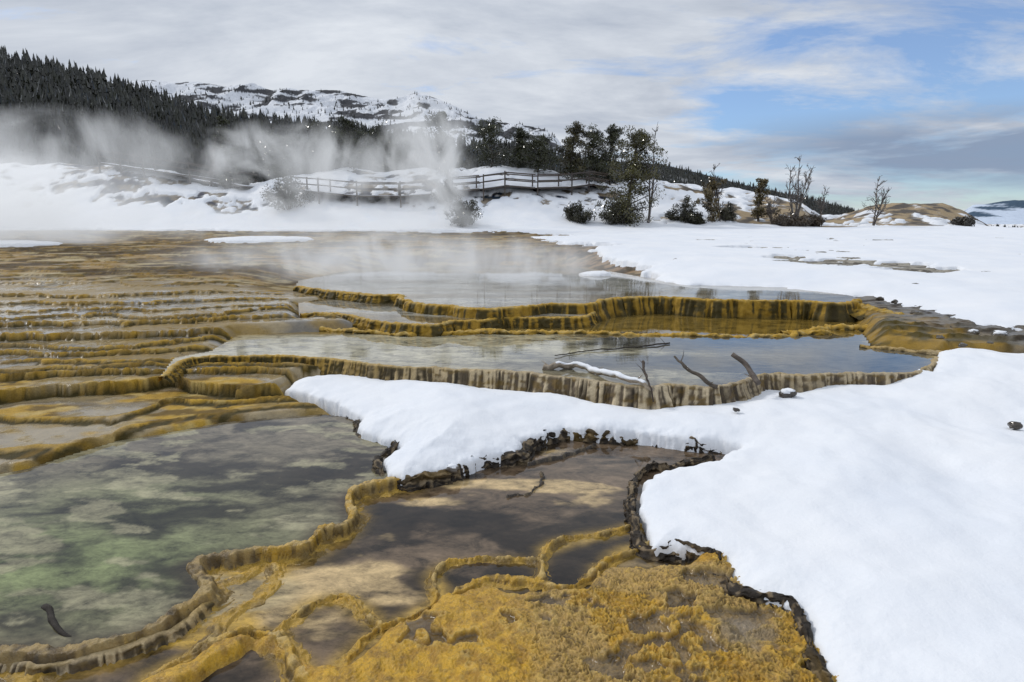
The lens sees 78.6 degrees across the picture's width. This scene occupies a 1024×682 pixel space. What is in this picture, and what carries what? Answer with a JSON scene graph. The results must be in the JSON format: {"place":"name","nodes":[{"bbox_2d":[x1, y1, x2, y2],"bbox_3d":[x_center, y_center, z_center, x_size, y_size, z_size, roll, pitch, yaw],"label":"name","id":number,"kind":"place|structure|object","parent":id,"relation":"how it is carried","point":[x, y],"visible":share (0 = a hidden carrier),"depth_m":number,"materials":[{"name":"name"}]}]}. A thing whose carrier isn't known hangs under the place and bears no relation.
{"place":"outdoors","nodes":[
{"label":"outdoors","id":0,"kind":"place"},
{"bbox_2d":[0,414,387,647],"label":"pool water","id":1,"kind":"structure","parent":0,"point":[108,540],"depth_m":4.82,"materials":[{"name":"green liquid"}]},
{"bbox_2d":[41,603,71,636],"bbox_3d":[-2.527,1.574,3.484,0.492,0.050,0.064,9,14,38],"label":"dead branch","id":2,"kind":"object","parent":1,"relation":"in","point":[52,620],"visible":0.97,"depth_m":3.48,"materials":[{"name":"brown wood"}]},
{"bbox_2d":[126,80,564,153],"bbox_3d":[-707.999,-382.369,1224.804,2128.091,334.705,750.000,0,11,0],"label":"snowy mountain","id":3,"kind":"structure","parent":0,"point":[248,92],"depth_m":1302.78,"materials":[{"name":"white snow"}]},
{"bbox_2d":[121,81,560,154],"bbox_3d":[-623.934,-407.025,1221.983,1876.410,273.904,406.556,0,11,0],"label":"forest","id":4,"kind":"object","parent":3,"relation":"on","point":[351,108],"visible":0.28,"depth_m":1284.19,"materials":[{"name":"green plant"}]},
{"bbox_2d":[0,440,725,681],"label":"pool water","id":5,"kind":"structure","parent":0,"point":[392,554],"depth_m":4.39,"materials":[{"name":"brown liquid"}]},
{"bbox_2d":[5,58,845,213],"bbox_3d":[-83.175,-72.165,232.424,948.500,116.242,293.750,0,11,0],"label":"wooded hill","id":6,"kind":"structure","parent":0,"point":[699,176],"depth_m":293.69,"materials":[{"name":"plant"}]},
{"bbox_2d":[0,45,1017,226],"bbox_3d":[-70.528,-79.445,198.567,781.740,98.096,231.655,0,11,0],"label":"forest","id":7,"kind":"object","parent":6,"relation":"on","point":[38,96],"visible":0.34,"depth_m":224.43,"materials":[{"name":"green plant"}]},
{"bbox_2d":[298,299,588,323],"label":"pool water","id":8,"kind":"structure","parent":0,"point":[391,313],"depth_m":11.78,"materials":[{"name":"grey liquid"}]},
{"bbox_2d":[0,162,1023,473],"bbox_3d":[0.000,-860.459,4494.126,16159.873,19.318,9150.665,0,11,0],"label":"ground","id":9,"kind":"structure","parent":0,"point":[100,330],"depth_m":12.08,"materials":[{"name":"stone"}]},
{"bbox_2d":[0,594,221,675],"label":"terrace wall","id":10,"kind":"structure","parent":9,"relation":"on","point":[173,634],"depth_m":3.29,"materials":[{"name":"stone"}]},
{"bbox_2d":[216,167,251,188],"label":"juniper bush","id":11,"kind":"object","parent":9,"relation":"on","point":[222,181],"visible":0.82,"depth_m":50.94,"materials":[{"name":"grey plant"}]},
{"bbox_2d":[0,443,838,681],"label":"yellow travertine","id":12,"kind":"object","parent":9,"relation":"on","point":[692,622],"visible":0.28,"depth_m":3.41,"materials":[{"name":"yellow stone"}]},
{"bbox_2d":[300,311,599,336],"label":"terrace wall","id":13,"kind":"structure","parent":9,"relation":"on","point":[590,319],"depth_m":10.95,"materials":[{"name":"stone"}]},
{"bbox_2d":[0,165,1023,330],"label":"snow","id":14,"kind":"structure","parent":9,"relation":"on","point":[968,290],"depth_m":38.33,"materials":[{"name":"white snow"}]},
{"bbox_2d":[96,149,257,187],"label":"boardwalk","id":15,"kind":"structure","parent":14,"relation":"on","point":[210,179],"depth_m":50.47,"materials":[{"name":"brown wood"}]},
{"bbox_2d":[205,137,220,177],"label":"dead tree","id":16,"kind":"object","parent":14,"relation":"on","point":[213,155],"visible":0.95,"depth_m":53.27,"materials":[{"name":"grey wood"}]},
{"bbox_2d":[210,116,242,178],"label":"pine tree","id":17,"kind":"object","parent":14,"relation":"on","point":[223,137],"visible":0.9,"depth_m":53.49,"materials":[{"name":"grey plant"}]},
{"bbox_2d":[250,127,307,178],"bbox_3d":[-20.697,-16.371,54.843,4.808,4.810,5.036,0,11,0],"label":"pine tree","id":18,"kind":"object","parent":14,"relation":"on","point":[270,141],"visible":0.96,"depth_m":54.42,"materials":[{"name":"green plant"}]},
{"bbox_2d":[260,165,314,210],"bbox_3d":[-16.626,-11.191,45.826,3.360,3.452,3.715,6,12,28],"label":"juniper bush","id":19,"kind":"object","parent":14,"relation":"on","point":[288,199],"visible":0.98,"depth_m":45.58,"materials":[{"name":"grey plant"}]},
{"bbox_2d":[299,119,336,173],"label":"pine tree","id":20,"kind":"object","parent":14,"relation":"on","point":[319,138],"visible":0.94,"depth_m":53.42,"materials":[{"name":"grey plant"}]},
{"bbox_2d":[320,115,373,168],"bbox_3d":[-13.921,-16.713,53.085,4.098,4.474,4.869,0,11,0],"label":"pine tree","id":21,"kind":"object","parent":14,"relation":"on","point":[351,140],"visible":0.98,"depth_m":52.58,"materials":[{"name":"green plant"}]},
{"bbox_2d":[290,176,430,207],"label":"boardwalk","id":22,"kind":"structure","parent":14,"relation":"on","point":[399,189],"depth_m":46.30,"materials":[{"name":"brown wood"}]},
{"bbox_2d":[358,121,416,171],"bbox_3d":[-10.935,-16.761,54.778,4.949,4.620,4.248,-8,13,-36],"label":"pine tree","id":23,"kind":"object","parent":14,"relation":"on","point":[383,146],"visible":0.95,"depth_m":54.54,"materials":[{"name":"grey plant"}]},
{"bbox_2d":[431,176,457,203],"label":"juniper bush","id":24,"kind":"object","parent":14,"relation":"on","point":[445,193],"visible":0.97,"depth_m":46.40,"materials":[{"name":"grey plant"}]},
{"bbox_2d":[419,111,470,176],"bbox_3d":[-5.342,-15.593,49.978,4.099,5.234,2.726,0,11,0],"label":"pine tree","id":25,"kind":"object","parent":14,"relation":"on","point":[439,118],"visible":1,"depth_m":49.78,"materials":[{"name":"grey plant"}]},
{"bbox_2d":[442,191,481,226],"bbox_3d":[-3.326,-8.926,42.663,2.589,2.542,2.720,-10,15,-43],"label":"juniper bush","id":26,"kind":"object","parent":14,"relation":"on","point":[463,210],"visible":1,"depth_m":42.21,"materials":[{"name":"grey plant"}]},
{"bbox_2d":[463,116,529,167],"bbox_3d":[-1.076,-16.496,52.898,6.230,4.833,4.323,0,11,0],"label":"pine tree","id":27,"kind":"object","parent":14,"relation":"on","point":[489,133],"visible":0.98,"depth_m":52.56,"materials":[{"name":"green plant"}]},
{"bbox_2d":[501,127,534,167],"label":"pine tree","id":28,"kind":"object","parent":14,"relation":"on","point":[522,136],"visible":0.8,"depth_m":53.55,"materials":[{"name":"green plant"}]},
{"bbox_2d":[449,170,608,200],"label":"boardwalk","id":29,"kind":"structure","parent":14,"relation":"on","point":[538,175],"depth_m":47.94,"materials":[{"name":"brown wood"}]},
{"bbox_2d":[510,133,566,173],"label":"pine tree","id":30,"kind":"object","parent":14,"relation":"on","point":[543,152],"visible":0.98,"depth_m":51.61,"materials":[{"name":"green plant"}]},
{"bbox_2d":[554,121,593,180],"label":"pine tree","id":31,"kind":"object","parent":14,"relation":"on","point":[576,130],"visible":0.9,"depth_m":51.65,"materials":[{"name":"green plant"}]},
{"bbox_2d":[562,200,597,223],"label":"juniper bush","id":32,"kind":"object","parent":14,"relation":"on","point":[573,212],"visible":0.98,"depth_m":43.55,"materials":[{"name":"green plant"}]},
{"bbox_2d":[563,123,622,181],"bbox_3d":[6.630,-15.451,51.806,4.358,4.925,3.891,8,14,37],"label":"pine tree","id":33,"kind":"object","parent":14,"relation":"on","point":[595,165],"visible":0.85,"depth_m":51.66,"materials":[{"name":"green plant"}]},
{"bbox_2d":[591,123,624,184],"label":"pine tree","id":34,"kind":"object","parent":14,"relation":"on","point":[613,131],"visible":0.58,"depth_m":52.56,"materials":[{"name":"green plant"}]},
{"bbox_2d":[598,197,641,224],"bbox_3d":[7.396,-8.937,43.327,2.716,2.114,2.983,10,14,41],"label":"juniper bush","id":35,"kind":"object","parent":14,"relation":"on","point":[614,219],"visible":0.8,"depth_m":42.98,"materials":[{"name":"green plant"}]},
{"bbox_2d":[594,125,669,225],"bbox_3d":[7.851,-11.116,42.849,4.950,6.989,4.892,8,13,35],"label":"pine tree","id":36,"kind":"object","parent":14,"relation":"on","point":[640,140],"visible":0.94,"depth_m":42.47,"materials":[{"name":"green plant"}]},
{"bbox_2d":[640,124,661,222],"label":"dead tree","id":37,"kind":"object","parent":14,"relation":"on","point":[651,195],"visible":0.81,"depth_m":43.15,"materials":[{"name":"brown wood"}]},
{"bbox_2d":[665,195,703,222],"bbox_3d":[12.179,-9.206,44.029,2.573,2.110,2.399,-6,12,-28],"label":"juniper bush","id":38,"kind":"object","parent":14,"relation":"on","point":[684,214],"visible":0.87,"depth_m":43.85,"materials":[{"name":"green plant"}]},
{"bbox_2d":[686,214,707,224],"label":"juniper bush","id":39,"kind":"object","parent":14,"relation":"on","point":[696,220],"visible":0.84,"depth_m":43.10,"materials":[{"name":"green plant"}]},
{"bbox_2d":[691,177,726,221],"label":"pine tree","id":40,"kind":"object","parent":14,"relation":"on","point":[712,186],"visible":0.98,"depth_m":43.41,"materials":[{"name":"green plant"}]},
{"bbox_2d":[699,164,725,221],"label":"dead tree","id":41,"kind":"object","parent":14,"relation":"on","point":[716,192],"visible":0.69,"depth_m":43.76,"materials":[{"name":"brown wood"}]},
{"bbox_2d":[720,201,737,221],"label":"juniper bush","id":42,"kind":"object","parent":14,"relation":"on","point":[727,214],"visible":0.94,"depth_m":44.23,"materials":[{"name":"green plant"}]},
{"bbox_2d":[750,178,780,221],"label":"pine tree","id":43,"kind":"object","parent":14,"relation":"on","point":[759,196],"visible":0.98,"depth_m":44.47,"materials":[{"name":"green plant"}]},
{"bbox_2d":[763,194,780,220],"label":"dead tree","id":44,"kind":"object","parent":14,"relation":"on","point":[768,210],"visible":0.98,"depth_m":43.95,"materials":[{"name":"grey wood"}]},
{"bbox_2d":[769,209,813,226],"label":"juniper bush","id":45,"kind":"object","parent":14,"relation":"on","point":[783,219],"visible":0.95,"depth_m":43.04,"materials":[{"name":"brown plant"}]},
{"bbox_2d":[773,155,813,219],"bbox_3d":[19.771,-10.465,43.606,2.170,4.953,2.739,10,15,42],"label":"dead tree","id":46,"kind":"object","parent":14,"relation":"on","point":[795,202],"visible":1,"depth_m":43.52,"materials":[{"name":"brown wood"}]},
{"bbox_2d":[806,211,825,226],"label":"juniper bush","id":47,"kind":"object","parent":14,"relation":"on","point":[818,220],"visible":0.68,"depth_m":44.00,"materials":[{"name":"grey plant"}]},
{"bbox_2d":[812,185,829,216],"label":"dead tree","id":48,"kind":"object","parent":14,"relation":"on","point":[823,202],"visible":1,"depth_m":50.02,"materials":[{"name":"grey wood"}]},
{"bbox_2d":[862,176,891,225],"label":"dead tree","id":49,"kind":"object","parent":14,"relation":"on","point":[879,208],"visible":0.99,"depth_m":42.80,"materials":[{"name":"grey wood"}]},
{"bbox_2d":[950,214,977,225],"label":"juniper bush","id":50,"kind":"object","parent":14,"relation":"on","point":[965,221],"visible":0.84,"depth_m":43.42,"materials":[{"name":"grey plant"}]},
{"bbox_2d":[346,416,721,491],"bbox_3d":[-0.693,1.066,6.273,5.630,0.239,2.081,4,12,19],"label":"snow edge crust","id":51,"kind":"object","parent":9,"relation":"on","point":[524,454],"visible":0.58,"depth_m":5.90,"materials":[{"name":"stone"}]},
{"bbox_2d":[445,463,459,472],"bbox_3d":[-0.526,1.129,5.546,0.133,0.084,0.112,0,11,0],"label":"stone","id":52,"kind":"object","parent":51,"relation":"on","point":[452,468],"visible":1,"depth_m":5.51,"materials":[{"name":"grey stone"}]},
{"bbox_2d":[158,354,937,409],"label":"terrace wall","id":53,"kind":"structure","parent":9,"relation":"on","point":[665,395],"depth_m":7.70,"materials":[{"name":"stone"}]},
{"bbox_2d":[542,361,653,390],"bbox_3d":[1.063,0.368,7.596,1.627,0.183,0.351,9,14,40],"label":"fallen log","id":54,"kind":"object","parent":53,"relation":"on","point":[595,370],"visible":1,"depth_m":7.67,"materials":[{"name":"white wood"}]},
{"bbox_2d":[637,358,653,401],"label":"dead branch","id":55,"kind":"object","parent":53,"relation":"on","point":[643,369],"visible":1,"depth_m":7.27,"materials":[{"name":"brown wood"}]},
{"bbox_2d":[674,350,717,388],"bbox_3d":[2.115,0.331,7.259,0.193,0.350,0.687,-6,12,-27],"label":"dead branch","id":56,"kind":"object","parent":53,"relation":"on","point":[703,379],"visible":1,"depth_m":7.19,"materials":[{"name":"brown wood"}]},
{"bbox_2d":[731,352,760,385],"bbox_3d":[2.754,0.323,7.348,0.106,0.325,0.429,-6,13,-30],"label":"dead branch","id":57,"kind":"object","parent":53,"relation":"on","point":[750,371],"visible":1,"depth_m":7.33,"materials":[{"name":"grey wood"}]},
{"bbox_2d":[319,326,831,337],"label":"terrace wall","id":58,"kind":"structure","parent":9,"relation":"on","point":[490,331],"depth_m":10.43,"materials":[{"name":"stone"}]},
{"bbox_2d":[293,286,861,328],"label":"terrace wall","id":59,"kind":"structure","parent":9,"relation":"on","point":[626,306],"depth_m":12.16,"materials":[{"name":"stone"}]},
{"bbox_2d":[285,348,1023,681],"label":"snow","id":60,"kind":"structure","parent":9,"relation":"on","point":[876,532],"depth_m":5.03,"materials":[{"name":"white snow"}]},
{"bbox_2d":[779,388,796,397],"bbox_3d":[3.189,0.618,7.246,0.205,0.149,0.179,0,11,0],"label":"stone","id":61,"kind":"object","parent":60,"relation":"on","point":[787,393],"visible":0.96,"depth_m":7.18,"materials":[{"name":"grey stone"}]},
{"bbox_2d":[958,342,967,347],"bbox_3d":[6.515,0.059,9.052,0.128,0.070,0.096,-4,12,-21],"label":"stone","id":62,"kind":"object","parent":60,"relation":"on","point":[962,344],"visible":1,"depth_m":9.02,"materials":[{"name":"grey stone"}]},
{"bbox_2d":[1007,421,1022,429],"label":"stone","id":63,"kind":"object","parent":60,"relation":"on","point":[1014,425],"visible":1,"depth_m":6.15,"materials":[{"name":"grey stone"}]},
{"bbox_2d":[623,454,833,681],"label":"snow edge crust","id":64,"kind":"object","parent":9,"relation":"on","point":[815,663],"visible":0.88,"depth_m":4.17,"materials":[{"name":"stone"}]},
{"bbox_2d":[779,323,867,333],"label":"terrace wall","id":65,"kind":"structure","parent":9,"relation":"on","point":[845,327],"depth_m":10.82,"materials":[{"name":"stone"}]},
{"bbox_2d":[850,303,903,319],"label":"terrace wall","id":66,"kind":"structure","parent":9,"relation":"on","point":[861,309],"depth_m":11.73,"materials":[{"name":"stone"}]},
{"bbox_2d":[859,344,950,355],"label":"terrace wall","id":67,"kind":"structure","parent":9,"relation":"on","point":[929,352],"depth_m":9.12,"materials":[{"name":"stone"}]},
{"bbox_2d":[967,329,979,334],"bbox_3d":[7.102,-0.124,9.660,0.173,0.131,0.173,3,11,16],"label":"stone","id":68,"kind":"object","parent":9,"relation":"on","point":[974,331],"visible":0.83,"depth_m":9.60,"materials":[{"name":"grey stone"}]},
{"bbox_2d":[991,330,1008,335],"bbox_3d":[7.392,-0.082,9.484,0.236,0.165,0.219,4,12,22],"label":"stone","id":69,"kind":"object","parent":9,"relation":"on","point":[1000,332],"visible":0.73,"depth_m":9.44,"materials":[{"name":"grey stone"}]},
{"bbox_2d":[0,0,1023,210],"label":"sky","id":70,"kind":"structure","parent":0,"point":[924,97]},
{"bbox_2d":[160,314,934,386],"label":"pool water","id":71,"kind":"structure","parent":0,"point":[710,358],"depth_m":9.17,"materials":[{"name":"grey liquid"}]},
{"bbox_2d":[555,339,669,355],"bbox_3d":[1.506,0.059,9.183,2.053,0.150,0.286,-7,13,-33],"label":"dead branch","id":72,"kind":"object","parent":71,"relation":"on","point":[619,348],"visible":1,"depth_m":9.23,"materials":[{"name":"grey wood"}]},
{"bbox_2d":[296,265,856,307],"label":"pool water","id":73,"kind":"structure","parent":0,"point":[489,286],"depth_m":14.88,"materials":[{"name":"grey liquid"}]},
{"bbox_2d":[964,200,1023,223],"bbox_3d":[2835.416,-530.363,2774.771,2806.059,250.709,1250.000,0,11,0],"label":"distant mountain","id":74,"kind":"structure","parent":0,"point":[1007,212],"depth_m":2801.29,"materials":[{"name":"white snow"}]}
]}

